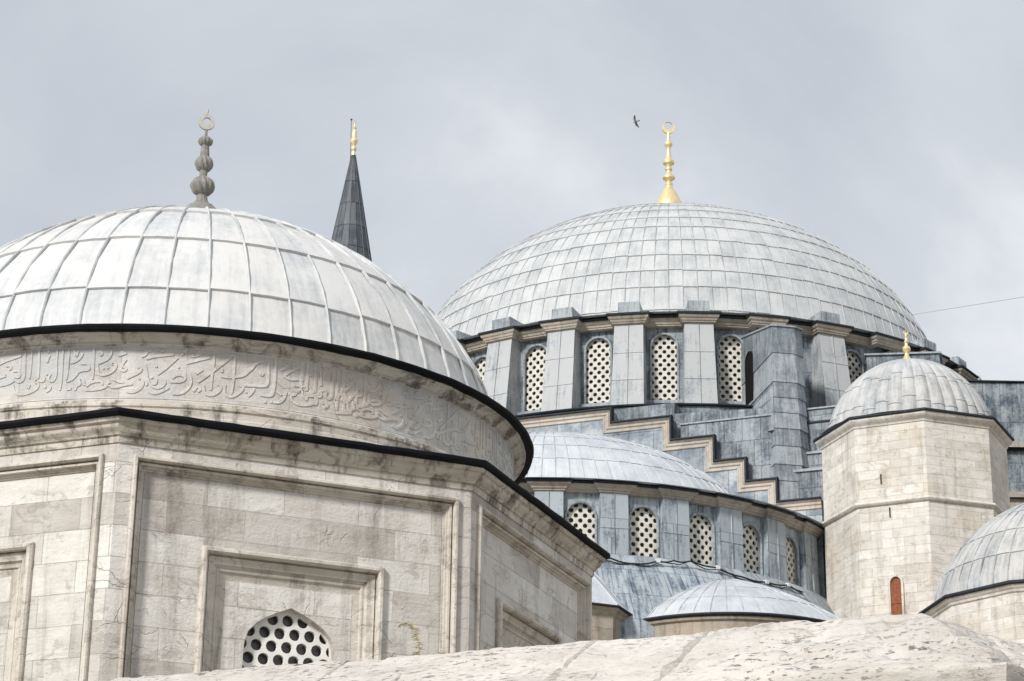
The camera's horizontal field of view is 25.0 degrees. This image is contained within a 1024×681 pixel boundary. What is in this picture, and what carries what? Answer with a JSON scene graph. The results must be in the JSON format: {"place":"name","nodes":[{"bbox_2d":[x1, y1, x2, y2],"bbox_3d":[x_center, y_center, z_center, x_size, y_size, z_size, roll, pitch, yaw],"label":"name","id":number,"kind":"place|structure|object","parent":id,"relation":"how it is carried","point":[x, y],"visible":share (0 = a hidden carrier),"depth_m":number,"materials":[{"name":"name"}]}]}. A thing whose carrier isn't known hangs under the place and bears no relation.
{"place":"outdoors","nodes":[
{"label":"outdoors","id":0,"kind":"place"},
{"bbox_2d":[0,0,1023,380],"label":"sky","id":1,"kind":"structure","parent":0,"point":[890,133],"materials":[{"name":"grey"}]},
{"bbox_2d":[108,613,1023,680],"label":"stone wall","id":2,"kind":"structure","parent":0,"point":[913,647],"depth_m":12.73,"materials":[{"name":"stone"}]},
{"bbox_2d":[397,622,426,654],"bbox_3d":[-0.605,1.832,14.007,0.196,0.249,0.040,1,-20,0],"label":"dried weed","id":3,"kind":"object","parent":2,"relation":"on","point":[411,627],"visible":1,"depth_m":14.02,"materials":[{"name":"plant"}]},
{"bbox_2d":[633,115,639,127],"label":"bird","id":4,"kind":"object","parent":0,"point":[635,121],"visible":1,"depth_m":105.06},
{"bbox_2d":[917,503,1023,642],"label":"domed building","id":5,"kind":"structure","parent":0,"point":[981,587],"depth_m":65.37,"materials":[{"name":"grey metal"}]},
{"label":"ground","id":6,"kind":"structure","parent":0,"visible":0},
{"bbox_2d":[0,109,610,680],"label":"tomb","id":7,"kind":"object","parent":6,"relation":"on","point":[234,439],"visible":0.98,"depth_m":31.34,"materials":[{"name":"stone"}]},
{"bbox_2d":[242,610,330,667],"bbox_3d":[-2.987,4.905,29.959,1.310,2.913,0.125,9,-22,-22],"label":"window","id":8,"kind":"structure","parent":7,"relation":"in","point":[283,638],"depth_m":30.29,"materials":[{"name":"white paint"}]},
{"bbox_2d":[331,119,371,260],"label":"minaret","id":9,"kind":"object","parent":6,"relation":"on","point":[350,232],"visible":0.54,"depth_m":151.54,"materials":[{"name":"grey metal"}]},
{"bbox_2d":[436,122,1023,640],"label":"mosque","id":10,"kind":"structure","parent":6,"relation":"on","point":[826,428],"depth_m":88.72,"materials":[{"name":"grey stone"}]},
{"bbox_2d":[473,355,486,380],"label":"drum window","id":11,"kind":"structure","parent":10,"relation":"in","point":[481,360],"depth_m":96.29,"materials":[{"name":"paint"}]},
{"bbox_2d":[517,344,545,414],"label":"drum window","id":12,"kind":"structure","parent":10,"relation":"in","point":[535,356],"depth_m":94.56,"materials":[{"name":"paint"}]},
{"bbox_2d":[564,501,597,543],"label":"half dome window","id":13,"kind":"structure","parent":10,"relation":"in","point":[582,515],"depth_m":80.33,"materials":[{"name":"paint"}]},
{"bbox_2d":[579,336,612,406],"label":"drum window","id":14,"kind":"structure","parent":10,"relation":"in","point":[598,352],"depth_m":93.51,"materials":[{"name":"paint"}]},
{"bbox_2d":[629,505,659,557],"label":"half dome window","id":15,"kind":"structure","parent":10,"relation":"in","point":[643,536],"depth_m":80.61,"materials":[{"name":"paint"}]},
{"bbox_2d":[646,333,682,402],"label":"drum window","id":16,"kind":"structure","parent":10,"relation":"in","point":[663,350],"depth_m":93.01,"materials":[{"name":"paint"}]},
{"bbox_2d":[689,512,715,565],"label":"half dome window","id":17,"kind":"structure","parent":10,"relation":"in","point":[701,545],"depth_m":81.42,"materials":[{"name":"paint"}]},
{"bbox_2d":[606,557,802,594],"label":"power cable","id":18,"kind":"object","parent":10,"relation":"attached to","point":[716,567],"visible":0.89,"depth_m":80.00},
{"bbox_2d":[716,334,744,404],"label":"drum window","id":19,"kind":"structure","parent":10,"relation":"in","point":[728,349],"depth_m":93.05,"materials":[{"name":"paint"}]},
{"bbox_2d":[742,522,762,574],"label":"half dome window","id":20,"kind":"structure","parent":10,"relation":"in","point":[750,543],"depth_m":82.62,"materials":[{"name":"paint"}]},
{"bbox_2d":[786,535,799,585],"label":"half dome window","id":21,"kind":"structure","parent":10,"relation":"in","point":[790,555],"depth_m":84.19,"materials":[{"name":"paint"}]},
{"bbox_2d":[846,349,863,383],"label":"drum window","id":22,"kind":"structure","parent":10,"relation":"in","point":[853,360],"depth_m":94.93,"materials":[{"name":"paint"}]},
{"bbox_2d":[912,297,1021,314],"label":"overhead wire","id":23,"kind":"object","parent":10,"relation":"attached to","point":[969,305],"visible":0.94,"depth_m":85.66,"materials":[{"name":"grey metal"}]}
]}

